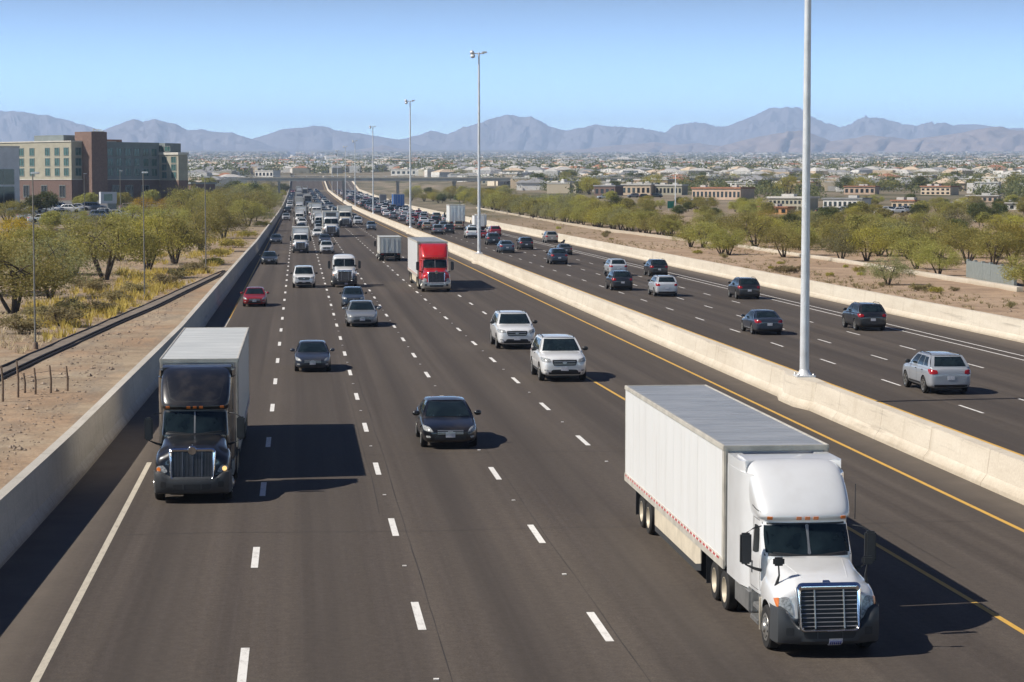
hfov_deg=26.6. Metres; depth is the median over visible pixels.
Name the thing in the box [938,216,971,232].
shade tree
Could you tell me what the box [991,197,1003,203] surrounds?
shade tree
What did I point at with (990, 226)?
mesquite tree
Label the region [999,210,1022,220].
palo verde tree
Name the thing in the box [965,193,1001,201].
commercial building
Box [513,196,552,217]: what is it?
mesquite tree
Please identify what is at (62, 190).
window
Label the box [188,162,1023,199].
town trees
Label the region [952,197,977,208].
palo verde tree
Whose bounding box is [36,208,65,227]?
shade tree
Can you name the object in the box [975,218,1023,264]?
palo verde tree
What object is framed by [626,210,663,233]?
mesquite tree
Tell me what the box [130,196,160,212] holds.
flowering tree
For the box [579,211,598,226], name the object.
mesquite tree
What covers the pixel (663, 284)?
suv
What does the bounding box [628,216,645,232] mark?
mesquite tree
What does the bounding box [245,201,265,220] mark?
shade tree
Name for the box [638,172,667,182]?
palo verde tree
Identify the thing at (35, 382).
wire fence
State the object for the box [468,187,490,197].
palo verde tree
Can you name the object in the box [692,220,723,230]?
palo verde tree
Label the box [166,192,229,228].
mesquite tree
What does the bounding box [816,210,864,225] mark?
palo verde tree
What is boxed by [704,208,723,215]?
mesquite tree
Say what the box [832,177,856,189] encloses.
shade tree
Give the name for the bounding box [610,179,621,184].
shade tree
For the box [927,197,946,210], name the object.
mesquite tree
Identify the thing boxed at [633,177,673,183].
house
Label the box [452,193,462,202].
shade tree
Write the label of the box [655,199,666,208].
palo verde tree
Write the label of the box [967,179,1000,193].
house
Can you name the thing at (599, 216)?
mesquite tree
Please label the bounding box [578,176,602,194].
palo verde tree
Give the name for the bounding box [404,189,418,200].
mesquite tree
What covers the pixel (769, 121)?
mountains
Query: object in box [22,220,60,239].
mesquite tree
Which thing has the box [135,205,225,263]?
mesquite tree
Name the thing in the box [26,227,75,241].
garden wall
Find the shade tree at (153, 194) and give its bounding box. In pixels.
[141,189,159,200]
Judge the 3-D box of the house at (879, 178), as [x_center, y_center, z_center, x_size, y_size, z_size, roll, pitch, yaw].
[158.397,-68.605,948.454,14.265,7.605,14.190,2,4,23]
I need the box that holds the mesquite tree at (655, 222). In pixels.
[645,211,692,235]
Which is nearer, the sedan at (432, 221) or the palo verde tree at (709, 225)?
the palo verde tree at (709, 225)
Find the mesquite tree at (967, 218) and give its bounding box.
[934,209,976,225]
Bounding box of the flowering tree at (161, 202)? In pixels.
[153,196,178,211]
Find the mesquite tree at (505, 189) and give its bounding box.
[497,185,515,193]
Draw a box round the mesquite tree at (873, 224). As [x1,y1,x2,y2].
[853,218,908,255]
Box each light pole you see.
[335,150,338,195]
[343,146,346,200]
[352,140,356,205]
[369,126,375,213]
[405,99,414,227]
[470,50,486,253]
[793,0,815,376]
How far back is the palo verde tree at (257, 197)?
536.31 m
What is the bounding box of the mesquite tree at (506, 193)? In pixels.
[498,191,519,196]
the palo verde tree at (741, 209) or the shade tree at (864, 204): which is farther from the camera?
the shade tree at (864, 204)
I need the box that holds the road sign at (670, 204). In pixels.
[667,201,673,209]
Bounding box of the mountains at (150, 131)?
[104,119,276,149]
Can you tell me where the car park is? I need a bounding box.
[13,200,177,224]
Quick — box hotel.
[0,128,188,201]
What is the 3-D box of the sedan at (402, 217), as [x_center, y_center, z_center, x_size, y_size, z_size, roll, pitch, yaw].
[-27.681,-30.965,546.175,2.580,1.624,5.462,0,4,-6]
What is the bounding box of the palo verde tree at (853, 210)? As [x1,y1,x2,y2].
[844,205,870,215]
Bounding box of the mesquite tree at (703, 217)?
[687,206,721,224]
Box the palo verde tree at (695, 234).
[679,219,729,247]
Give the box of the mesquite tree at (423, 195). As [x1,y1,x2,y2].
[413,191,430,201]
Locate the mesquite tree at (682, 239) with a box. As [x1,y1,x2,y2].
[662,217,708,246]
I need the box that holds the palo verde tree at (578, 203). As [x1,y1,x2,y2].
[565,197,589,207]
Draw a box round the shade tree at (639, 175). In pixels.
[632,173,648,176]
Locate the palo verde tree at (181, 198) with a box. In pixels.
[160,183,213,220]
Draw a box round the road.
[0,181,1023,681]
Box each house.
[188,175,211,180]
[212,176,226,180]
[448,172,460,176]
[487,181,507,185]
[494,172,522,176]
[510,176,543,188]
[512,171,533,176]
[516,178,546,189]
[546,181,578,193]
[547,179,580,190]
[587,174,613,176]
[592,180,610,190]
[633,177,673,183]
[736,172,759,176]
[736,181,757,186]
[739,175,769,180]
[810,177,825,186]
[824,179,839,190]
[826,176,852,180]
[835,181,871,191]
[854,176,888,179]
[870,178,889,189]
[877,173,899,177]
[895,176,915,180]
[896,180,919,189]
[904,173,937,177]
[932,178,965,190]
[959,176,981,180]
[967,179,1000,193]
[982,175,1005,187]
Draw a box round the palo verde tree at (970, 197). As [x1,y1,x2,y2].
[964,195,981,201]
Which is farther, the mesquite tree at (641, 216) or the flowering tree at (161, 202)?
the flowering tree at (161, 202)
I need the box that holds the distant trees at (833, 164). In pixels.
[188,154,1023,176]
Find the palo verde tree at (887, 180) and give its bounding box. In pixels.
[877,179,893,189]
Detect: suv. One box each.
[17,211,38,220]
[45,209,72,218]
[60,204,84,212]
[109,209,131,217]
[119,203,141,210]
[281,213,289,220]
[283,207,291,212]
[286,202,292,208]
[297,218,307,224]
[313,223,321,229]
[318,240,334,253]
[339,286,366,306]
[352,216,362,224]
[365,221,376,229]
[374,206,380,212]
[385,207,394,211]
[388,212,397,218]
[400,208,408,211]
[406,217,414,224]
[411,214,418,221]
[419,213,427,217]
[421,221,431,229]
[431,212,440,219]
[431,216,439,222]
[443,224,454,233]
[484,232,499,244]
[487,225,500,235]
[490,309,537,347]
[516,237,532,249]
[530,333,587,379]
[542,231,557,242]
[546,248,567,263]
[597,194,605,198]
[603,258,626,274]
[605,270,632,289]
[627,193,638,197]
[643,258,667,275]
[647,274,677,295]
[651,193,662,197]
[728,277,759,298]
[842,301,886,329]
[888,207,905,213]
[902,350,970,392]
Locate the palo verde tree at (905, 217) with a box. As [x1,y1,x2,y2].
[889,214,908,221]
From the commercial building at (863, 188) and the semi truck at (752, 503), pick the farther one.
the commercial building at (863, 188)
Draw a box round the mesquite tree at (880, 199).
[870,193,886,203]
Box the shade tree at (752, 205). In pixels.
[743,202,756,211]
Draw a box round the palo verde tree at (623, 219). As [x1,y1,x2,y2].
[615,210,647,231]
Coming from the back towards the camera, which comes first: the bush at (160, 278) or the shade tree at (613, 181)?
the shade tree at (613, 181)
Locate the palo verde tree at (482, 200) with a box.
[481,194,493,209]
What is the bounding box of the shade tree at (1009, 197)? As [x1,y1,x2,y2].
[1003,194,1019,201]
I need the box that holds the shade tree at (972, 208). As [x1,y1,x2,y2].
[964,200,989,215]
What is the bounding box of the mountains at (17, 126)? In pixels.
[0,110,99,141]
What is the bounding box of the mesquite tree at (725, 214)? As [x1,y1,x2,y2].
[708,211,735,227]
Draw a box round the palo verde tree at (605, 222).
[600,212,621,228]
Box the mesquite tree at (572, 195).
[564,192,582,200]
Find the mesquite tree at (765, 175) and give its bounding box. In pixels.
[760,172,774,176]
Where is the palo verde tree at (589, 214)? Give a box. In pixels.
[582,206,611,227]
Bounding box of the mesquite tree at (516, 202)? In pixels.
[505,195,530,214]
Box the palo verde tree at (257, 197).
[229,189,274,215]
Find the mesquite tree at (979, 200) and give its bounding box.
[968,196,987,204]
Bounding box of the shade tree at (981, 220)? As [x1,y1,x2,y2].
[974,210,991,224]
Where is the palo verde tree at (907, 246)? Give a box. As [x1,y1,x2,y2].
[886,232,947,268]
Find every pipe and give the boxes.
[0,270,224,376]
[0,270,227,379]
[1,270,223,366]
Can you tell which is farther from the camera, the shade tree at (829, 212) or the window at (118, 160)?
the window at (118, 160)
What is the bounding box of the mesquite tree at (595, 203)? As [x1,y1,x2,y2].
[584,200,616,212]
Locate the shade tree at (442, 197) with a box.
[435,193,446,202]
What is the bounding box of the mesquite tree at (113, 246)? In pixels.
[45,208,164,279]
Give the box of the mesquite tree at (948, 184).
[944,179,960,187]
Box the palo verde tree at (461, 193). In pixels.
[454,190,469,202]
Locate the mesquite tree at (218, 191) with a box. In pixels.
[209,182,234,205]
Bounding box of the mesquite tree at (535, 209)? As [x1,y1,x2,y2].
[529,203,544,217]
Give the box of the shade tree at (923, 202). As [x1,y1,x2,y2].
[909,200,931,210]
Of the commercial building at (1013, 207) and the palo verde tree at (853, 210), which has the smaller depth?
the palo verde tree at (853, 210)
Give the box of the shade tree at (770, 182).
[758,178,774,188]
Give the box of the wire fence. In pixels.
[0,360,68,401]
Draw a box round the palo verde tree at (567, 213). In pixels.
[552,204,581,222]
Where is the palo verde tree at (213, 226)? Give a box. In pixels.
[170,210,234,251]
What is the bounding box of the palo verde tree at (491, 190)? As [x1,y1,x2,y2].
[486,188,499,196]
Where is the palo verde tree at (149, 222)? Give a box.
[114,210,198,269]
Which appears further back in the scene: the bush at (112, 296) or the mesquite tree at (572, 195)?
the mesquite tree at (572, 195)
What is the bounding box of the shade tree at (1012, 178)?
[1005,175,1020,185]
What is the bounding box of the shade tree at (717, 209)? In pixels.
[706,206,721,214]
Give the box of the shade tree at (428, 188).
[422,187,434,192]
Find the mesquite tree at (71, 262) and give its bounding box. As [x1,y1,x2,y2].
[2,234,103,297]
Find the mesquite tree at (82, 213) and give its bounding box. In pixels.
[59,204,95,226]
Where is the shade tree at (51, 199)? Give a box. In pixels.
[30,190,62,209]
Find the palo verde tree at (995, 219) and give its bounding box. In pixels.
[983,214,1007,226]
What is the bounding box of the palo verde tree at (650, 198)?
[636,195,655,206]
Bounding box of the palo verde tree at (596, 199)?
[574,198,609,207]
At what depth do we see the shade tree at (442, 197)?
841.09 m
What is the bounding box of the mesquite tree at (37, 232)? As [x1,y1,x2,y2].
[0,221,68,271]
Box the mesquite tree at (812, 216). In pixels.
[788,208,826,227]
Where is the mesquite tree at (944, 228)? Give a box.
[907,214,973,257]
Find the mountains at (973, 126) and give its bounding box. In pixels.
[954,124,1023,130]
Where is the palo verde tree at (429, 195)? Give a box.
[426,192,439,200]
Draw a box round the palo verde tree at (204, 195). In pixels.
[189,188,225,212]
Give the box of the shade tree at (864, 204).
[856,199,869,212]
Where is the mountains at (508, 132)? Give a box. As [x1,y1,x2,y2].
[399,115,692,149]
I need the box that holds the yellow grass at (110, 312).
[10,230,242,340]
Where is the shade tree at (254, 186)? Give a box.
[241,181,268,192]
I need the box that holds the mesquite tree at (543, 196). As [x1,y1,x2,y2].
[534,193,553,199]
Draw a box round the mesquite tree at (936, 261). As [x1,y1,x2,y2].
[906,235,966,273]
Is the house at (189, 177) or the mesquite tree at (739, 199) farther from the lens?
the house at (189, 177)
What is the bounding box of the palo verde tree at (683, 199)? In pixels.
[676,196,687,204]
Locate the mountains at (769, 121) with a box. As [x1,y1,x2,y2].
[665,107,972,145]
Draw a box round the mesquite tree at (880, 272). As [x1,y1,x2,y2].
[855,255,918,284]
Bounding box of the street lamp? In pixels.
[675,171,687,204]
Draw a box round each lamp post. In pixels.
[30,172,39,348]
[83,173,86,210]
[119,170,122,209]
[142,172,147,299]
[204,176,209,272]
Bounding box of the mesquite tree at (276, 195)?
[274,191,283,203]
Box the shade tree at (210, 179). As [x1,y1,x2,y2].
[199,177,217,182]
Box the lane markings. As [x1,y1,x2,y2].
[31,181,1023,681]
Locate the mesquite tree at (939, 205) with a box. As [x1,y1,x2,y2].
[930,201,956,215]
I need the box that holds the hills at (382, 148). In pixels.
[352,145,417,150]
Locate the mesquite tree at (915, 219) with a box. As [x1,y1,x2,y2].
[890,214,932,231]
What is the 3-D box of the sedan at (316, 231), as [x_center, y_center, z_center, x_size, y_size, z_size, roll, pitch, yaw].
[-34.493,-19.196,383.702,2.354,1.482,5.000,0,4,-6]
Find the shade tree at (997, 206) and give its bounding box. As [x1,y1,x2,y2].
[987,202,1010,214]
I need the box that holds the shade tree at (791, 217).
[776,211,801,227]
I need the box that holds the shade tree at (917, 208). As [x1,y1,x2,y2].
[909,203,929,213]
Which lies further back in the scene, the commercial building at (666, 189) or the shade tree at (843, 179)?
the shade tree at (843, 179)
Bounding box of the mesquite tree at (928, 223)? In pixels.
[907,207,946,230]
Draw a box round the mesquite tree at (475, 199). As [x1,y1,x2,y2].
[470,192,487,207]
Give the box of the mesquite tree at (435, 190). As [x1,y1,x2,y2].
[425,189,438,196]
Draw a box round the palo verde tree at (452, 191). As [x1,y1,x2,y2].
[441,185,456,194]
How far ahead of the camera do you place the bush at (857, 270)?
204.53 m
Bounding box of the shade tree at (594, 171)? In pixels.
[586,169,602,174]
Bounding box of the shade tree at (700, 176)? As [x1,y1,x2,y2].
[693,175,709,183]
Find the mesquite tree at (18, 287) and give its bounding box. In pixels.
[0,224,89,312]
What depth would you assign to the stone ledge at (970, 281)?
190.72 m
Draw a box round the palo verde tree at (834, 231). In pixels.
[813,223,865,251]
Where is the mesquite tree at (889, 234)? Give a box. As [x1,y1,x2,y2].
[868,222,918,255]
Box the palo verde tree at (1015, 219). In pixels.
[1001,214,1023,226]
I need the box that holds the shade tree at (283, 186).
[276,184,290,190]
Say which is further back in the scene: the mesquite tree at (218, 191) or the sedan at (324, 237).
the mesquite tree at (218, 191)
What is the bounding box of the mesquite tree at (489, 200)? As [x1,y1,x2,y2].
[484,192,515,210]
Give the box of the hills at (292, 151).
[238,148,311,154]
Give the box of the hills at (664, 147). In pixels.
[556,142,719,151]
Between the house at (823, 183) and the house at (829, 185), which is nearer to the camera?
the house at (829, 185)
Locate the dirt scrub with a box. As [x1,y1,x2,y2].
[442,208,1023,309]
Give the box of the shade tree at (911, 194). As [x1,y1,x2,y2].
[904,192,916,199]
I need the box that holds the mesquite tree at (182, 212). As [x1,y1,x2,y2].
[131,201,192,228]
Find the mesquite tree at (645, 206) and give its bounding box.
[629,201,662,214]
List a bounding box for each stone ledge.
[476,207,707,242]
[737,244,1022,291]
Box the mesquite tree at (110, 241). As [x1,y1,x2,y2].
[90,219,141,260]
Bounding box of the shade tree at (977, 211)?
[970,209,988,224]
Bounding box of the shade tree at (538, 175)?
[528,173,548,180]
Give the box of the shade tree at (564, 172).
[559,171,570,175]
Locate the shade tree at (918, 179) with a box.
[910,176,929,186]
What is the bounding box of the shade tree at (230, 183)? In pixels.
[223,179,242,189]
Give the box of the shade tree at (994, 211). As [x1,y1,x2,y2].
[986,208,1000,218]
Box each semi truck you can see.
[144,327,249,498]
[407,237,453,291]
[624,385,878,648]
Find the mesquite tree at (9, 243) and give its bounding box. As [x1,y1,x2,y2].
[0,233,53,278]
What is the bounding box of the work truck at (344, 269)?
[328,254,360,286]
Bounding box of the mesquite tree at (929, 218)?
[919,209,941,221]
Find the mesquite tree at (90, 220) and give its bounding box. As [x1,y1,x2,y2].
[78,214,111,233]
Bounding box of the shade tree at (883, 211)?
[874,207,893,217]
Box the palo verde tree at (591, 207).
[578,202,614,226]
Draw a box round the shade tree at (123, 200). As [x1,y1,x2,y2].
[115,190,128,208]
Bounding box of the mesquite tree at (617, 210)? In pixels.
[605,206,630,229]
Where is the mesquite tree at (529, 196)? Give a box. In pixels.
[515,193,540,202]
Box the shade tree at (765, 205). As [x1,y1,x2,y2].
[757,202,776,215]
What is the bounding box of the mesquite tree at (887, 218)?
[865,214,920,230]
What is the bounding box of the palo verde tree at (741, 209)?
[733,203,763,214]
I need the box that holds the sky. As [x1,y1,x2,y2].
[0,0,1023,139]
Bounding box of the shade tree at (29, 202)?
[21,194,48,208]
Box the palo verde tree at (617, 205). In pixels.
[607,202,627,209]
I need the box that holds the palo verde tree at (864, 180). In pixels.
[849,178,878,185]
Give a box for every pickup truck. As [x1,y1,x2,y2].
[44,204,63,210]
[82,202,105,210]
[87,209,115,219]
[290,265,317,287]
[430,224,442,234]
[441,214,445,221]
[451,220,463,229]
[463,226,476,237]
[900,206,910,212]
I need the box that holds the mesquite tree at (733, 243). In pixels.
[699,221,753,254]
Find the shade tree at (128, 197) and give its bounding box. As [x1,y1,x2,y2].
[121,190,133,202]
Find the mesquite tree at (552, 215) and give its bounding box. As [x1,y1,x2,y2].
[546,201,574,221]
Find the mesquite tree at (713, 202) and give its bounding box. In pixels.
[688,195,719,207]
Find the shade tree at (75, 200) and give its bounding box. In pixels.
[71,195,85,203]
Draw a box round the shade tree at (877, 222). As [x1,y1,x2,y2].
[862,219,897,236]
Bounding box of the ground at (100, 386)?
[0,150,1023,489]
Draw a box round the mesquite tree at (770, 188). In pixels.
[759,184,775,194]
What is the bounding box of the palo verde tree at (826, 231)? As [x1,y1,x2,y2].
[813,218,852,251]
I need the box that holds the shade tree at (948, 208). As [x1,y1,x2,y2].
[941,204,955,214]
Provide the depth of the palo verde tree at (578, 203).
466.55 m
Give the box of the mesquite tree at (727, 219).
[714,209,759,239]
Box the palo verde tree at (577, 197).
[574,194,586,202]
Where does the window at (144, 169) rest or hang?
in the hotel
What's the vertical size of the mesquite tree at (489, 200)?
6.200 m
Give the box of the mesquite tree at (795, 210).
[786,206,801,213]
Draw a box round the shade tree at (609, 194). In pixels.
[603,191,618,201]
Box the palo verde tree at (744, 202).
[739,201,755,212]
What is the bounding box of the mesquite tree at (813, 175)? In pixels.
[810,174,820,177]
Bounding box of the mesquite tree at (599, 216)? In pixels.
[586,204,631,228]
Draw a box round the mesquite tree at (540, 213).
[538,205,555,218]
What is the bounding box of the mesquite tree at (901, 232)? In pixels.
[868,216,942,258]
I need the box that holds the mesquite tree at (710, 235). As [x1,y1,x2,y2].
[694,230,741,253]
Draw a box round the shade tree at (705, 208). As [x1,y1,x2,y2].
[697,205,710,212]
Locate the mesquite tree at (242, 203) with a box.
[225,197,277,225]
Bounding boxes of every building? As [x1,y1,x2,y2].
[0,146,19,211]
[188,182,216,191]
[237,168,252,173]
[254,170,280,176]
[390,168,417,175]
[593,183,623,195]
[621,182,654,194]
[654,183,688,194]
[691,185,755,199]
[726,180,758,186]
[756,204,796,213]
[767,194,819,210]
[792,180,821,188]
[821,195,872,207]
[843,184,879,193]
[890,197,919,207]
[920,184,959,194]
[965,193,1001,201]
[1004,200,1023,209]
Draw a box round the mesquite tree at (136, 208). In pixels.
[105,202,167,230]
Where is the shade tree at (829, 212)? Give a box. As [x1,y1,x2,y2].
[810,204,846,226]
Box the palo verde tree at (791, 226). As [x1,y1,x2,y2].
[771,219,815,237]
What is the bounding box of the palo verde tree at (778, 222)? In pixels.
[748,213,787,240]
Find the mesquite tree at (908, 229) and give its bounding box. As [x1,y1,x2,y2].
[889,220,917,252]
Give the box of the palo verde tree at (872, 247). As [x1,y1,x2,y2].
[837,223,894,260]
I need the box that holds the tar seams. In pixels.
[134,239,1019,681]
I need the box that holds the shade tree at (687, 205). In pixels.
[681,202,696,211]
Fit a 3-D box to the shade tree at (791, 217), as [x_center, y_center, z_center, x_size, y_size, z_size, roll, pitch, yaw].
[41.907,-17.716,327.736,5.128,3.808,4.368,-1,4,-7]
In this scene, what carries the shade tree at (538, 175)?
on the ground at (100, 386)
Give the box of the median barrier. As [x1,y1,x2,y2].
[323,176,1023,504]
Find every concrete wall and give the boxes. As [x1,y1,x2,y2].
[0,176,290,567]
[349,176,1023,342]
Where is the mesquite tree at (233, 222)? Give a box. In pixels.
[193,200,256,237]
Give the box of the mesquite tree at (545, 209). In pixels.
[542,201,561,219]
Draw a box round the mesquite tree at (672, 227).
[656,218,685,235]
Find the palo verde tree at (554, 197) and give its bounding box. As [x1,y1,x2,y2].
[543,192,571,202]
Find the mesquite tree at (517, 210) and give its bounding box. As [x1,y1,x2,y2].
[509,203,525,214]
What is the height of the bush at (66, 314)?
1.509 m
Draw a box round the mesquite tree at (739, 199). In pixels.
[727,197,758,208]
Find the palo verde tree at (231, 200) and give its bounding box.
[203,189,245,218]
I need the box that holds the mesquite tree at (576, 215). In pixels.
[568,205,586,224]
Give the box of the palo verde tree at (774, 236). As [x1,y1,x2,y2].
[752,224,811,256]
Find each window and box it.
[0,169,13,184]
[0,187,14,207]
[19,148,23,155]
[19,158,23,165]
[19,168,23,175]
[23,185,28,196]
[29,148,33,155]
[29,158,34,165]
[41,185,46,191]
[45,148,49,155]
[45,158,49,165]
[45,168,49,175]
[54,147,59,155]
[54,158,59,165]
[55,168,59,175]
[59,185,65,197]
[63,147,68,155]
[64,158,68,165]
[64,168,68,175]
[75,147,80,155]
[75,158,81,165]
[75,168,81,175]
[107,148,112,155]
[107,158,112,165]
[107,168,113,175]
[112,185,119,192]
[116,148,121,155]
[116,158,121,165]
[116,168,121,175]
[125,148,130,155]
[125,158,130,165]
[125,168,130,175]
[125,185,132,196]
[134,148,139,155]
[134,158,139,165]
[134,168,139,175]
[141,185,148,194]
[143,148,148,155]
[143,158,148,165]
[143,168,148,175]
[151,148,156,155]
[151,159,156,166]
[151,168,156,175]
[159,146,163,151]
[162,156,166,162]
[162,164,166,170]
[162,172,166,177]
[164,146,170,151]
[171,156,175,162]
[171,164,175,170]
[171,172,175,177]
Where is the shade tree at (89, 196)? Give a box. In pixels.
[78,192,98,202]
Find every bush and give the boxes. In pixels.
[0,311,50,333]
[20,304,53,316]
[37,305,89,325]
[53,296,91,310]
[67,274,87,287]
[76,276,112,290]
[84,299,121,311]
[96,288,132,302]
[118,281,150,291]
[147,272,182,284]
[164,267,194,278]
[178,261,207,271]
[198,257,231,264]
[201,248,232,255]
[219,238,248,247]
[237,230,259,236]
[253,220,271,225]
[691,250,704,253]
[718,253,727,257]
[772,265,782,271]
[780,264,794,272]
[787,265,800,272]
[852,266,865,271]
[877,281,885,286]
[908,282,919,290]
[919,284,933,289]
[927,286,946,292]
[948,286,959,290]
[1005,301,1016,307]
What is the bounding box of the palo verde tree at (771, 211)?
[756,208,782,219]
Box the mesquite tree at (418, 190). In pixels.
[402,186,421,197]
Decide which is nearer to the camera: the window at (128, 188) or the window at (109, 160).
the window at (109, 160)
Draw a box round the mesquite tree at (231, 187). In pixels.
[227,183,248,191]
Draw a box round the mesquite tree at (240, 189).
[223,184,262,202]
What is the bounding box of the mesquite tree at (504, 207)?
[498,197,514,211]
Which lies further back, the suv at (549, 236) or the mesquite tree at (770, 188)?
the mesquite tree at (770, 188)
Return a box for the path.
[0,274,217,373]
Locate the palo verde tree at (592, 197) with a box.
[581,195,598,201]
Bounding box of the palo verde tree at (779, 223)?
[761,217,790,238]
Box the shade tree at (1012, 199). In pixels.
[1004,197,1019,204]
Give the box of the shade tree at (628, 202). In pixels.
[618,198,636,209]
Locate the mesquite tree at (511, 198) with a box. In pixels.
[494,194,519,212]
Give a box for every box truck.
[290,226,310,252]
[294,201,304,207]
[294,209,304,223]
[296,206,307,217]
[304,196,312,203]
[307,204,310,215]
[310,203,322,213]
[311,210,321,217]
[313,213,321,220]
[320,210,341,236]
[337,206,353,227]
[374,235,401,260]
[378,194,386,200]
[390,194,404,206]
[444,204,464,224]
[470,215,484,229]
[475,214,486,228]
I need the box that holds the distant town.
[188,151,1023,183]
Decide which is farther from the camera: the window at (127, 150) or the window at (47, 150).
the window at (127, 150)
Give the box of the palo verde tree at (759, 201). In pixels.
[750,197,769,205]
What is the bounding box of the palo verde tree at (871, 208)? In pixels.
[865,203,876,212]
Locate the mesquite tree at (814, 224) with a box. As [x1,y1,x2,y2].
[810,217,845,247]
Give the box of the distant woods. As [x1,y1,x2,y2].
[188,150,1023,159]
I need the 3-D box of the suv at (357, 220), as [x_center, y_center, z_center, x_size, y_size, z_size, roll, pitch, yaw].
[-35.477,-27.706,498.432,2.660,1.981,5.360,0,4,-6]
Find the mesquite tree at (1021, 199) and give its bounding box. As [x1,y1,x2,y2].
[1013,197,1023,204]
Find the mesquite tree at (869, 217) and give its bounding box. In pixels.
[843,214,878,224]
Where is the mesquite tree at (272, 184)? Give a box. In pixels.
[265,181,276,189]
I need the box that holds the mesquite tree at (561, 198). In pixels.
[550,193,576,203]
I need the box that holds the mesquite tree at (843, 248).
[810,226,868,258]
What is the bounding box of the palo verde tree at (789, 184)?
[768,175,801,193]
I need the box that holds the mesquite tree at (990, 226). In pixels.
[963,220,1023,257]
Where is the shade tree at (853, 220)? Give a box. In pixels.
[840,213,873,230]
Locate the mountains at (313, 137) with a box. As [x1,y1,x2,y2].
[253,125,439,149]
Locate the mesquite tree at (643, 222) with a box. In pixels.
[638,215,661,234]
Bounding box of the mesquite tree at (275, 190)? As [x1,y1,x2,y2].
[266,186,283,196]
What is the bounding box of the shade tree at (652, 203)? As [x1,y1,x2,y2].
[640,199,657,209]
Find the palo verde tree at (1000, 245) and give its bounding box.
[959,228,1023,264]
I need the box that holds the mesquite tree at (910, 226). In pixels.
[892,219,935,236]
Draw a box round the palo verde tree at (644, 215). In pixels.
[627,208,655,232]
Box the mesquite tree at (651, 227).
[644,215,684,235]
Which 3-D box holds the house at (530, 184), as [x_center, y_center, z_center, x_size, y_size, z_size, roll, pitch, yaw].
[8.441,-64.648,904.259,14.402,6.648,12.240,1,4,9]
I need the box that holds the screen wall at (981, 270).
[966,259,1016,285]
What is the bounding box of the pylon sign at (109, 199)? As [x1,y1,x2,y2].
[99,192,116,208]
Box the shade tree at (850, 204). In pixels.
[842,201,862,214]
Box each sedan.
[22,206,47,213]
[27,214,47,222]
[75,203,91,209]
[240,287,268,305]
[259,251,278,263]
[269,234,282,243]
[290,340,334,370]
[311,228,322,236]
[317,234,331,243]
[342,300,380,325]
[382,210,389,216]
[397,215,406,220]
[412,396,481,446]
[416,221,424,227]
[417,217,428,221]
[425,219,435,224]
[476,230,487,237]
[495,240,514,252]
[555,244,572,254]
[741,309,782,333]
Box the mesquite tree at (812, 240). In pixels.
[783,221,829,252]
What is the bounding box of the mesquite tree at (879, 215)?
[864,211,883,222]
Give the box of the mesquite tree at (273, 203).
[260,195,284,211]
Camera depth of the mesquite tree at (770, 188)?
748.91 m
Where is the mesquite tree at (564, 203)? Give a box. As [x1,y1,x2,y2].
[551,201,573,221]
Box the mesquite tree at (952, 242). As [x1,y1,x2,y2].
[936,224,994,263]
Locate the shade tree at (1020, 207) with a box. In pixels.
[1015,202,1023,214]
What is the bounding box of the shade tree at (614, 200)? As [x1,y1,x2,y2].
[606,196,624,206]
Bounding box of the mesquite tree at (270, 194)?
[248,187,279,204]
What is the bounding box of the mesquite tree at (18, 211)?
[0,199,40,222]
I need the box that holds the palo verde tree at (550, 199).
[531,194,558,215]
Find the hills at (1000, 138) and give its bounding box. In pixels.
[704,126,1023,152]
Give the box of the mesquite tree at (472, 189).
[458,187,474,193]
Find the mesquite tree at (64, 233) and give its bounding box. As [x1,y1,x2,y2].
[41,222,108,274]
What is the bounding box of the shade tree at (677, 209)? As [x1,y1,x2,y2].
[670,205,688,215]
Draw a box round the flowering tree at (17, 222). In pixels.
[0,215,43,240]
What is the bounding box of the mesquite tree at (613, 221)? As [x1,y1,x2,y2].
[606,208,635,230]
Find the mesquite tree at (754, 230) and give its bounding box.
[725,213,783,246]
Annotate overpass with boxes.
[215,176,885,199]
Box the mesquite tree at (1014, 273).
[994,247,1023,283]
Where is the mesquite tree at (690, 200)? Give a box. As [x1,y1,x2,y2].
[685,196,703,210]
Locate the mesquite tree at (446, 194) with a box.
[435,189,452,200]
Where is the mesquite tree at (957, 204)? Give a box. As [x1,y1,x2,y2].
[934,201,968,216]
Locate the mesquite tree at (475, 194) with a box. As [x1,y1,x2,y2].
[461,189,489,206]
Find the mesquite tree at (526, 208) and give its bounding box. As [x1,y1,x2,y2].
[519,198,537,216]
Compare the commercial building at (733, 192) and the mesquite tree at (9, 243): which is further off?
the commercial building at (733, 192)

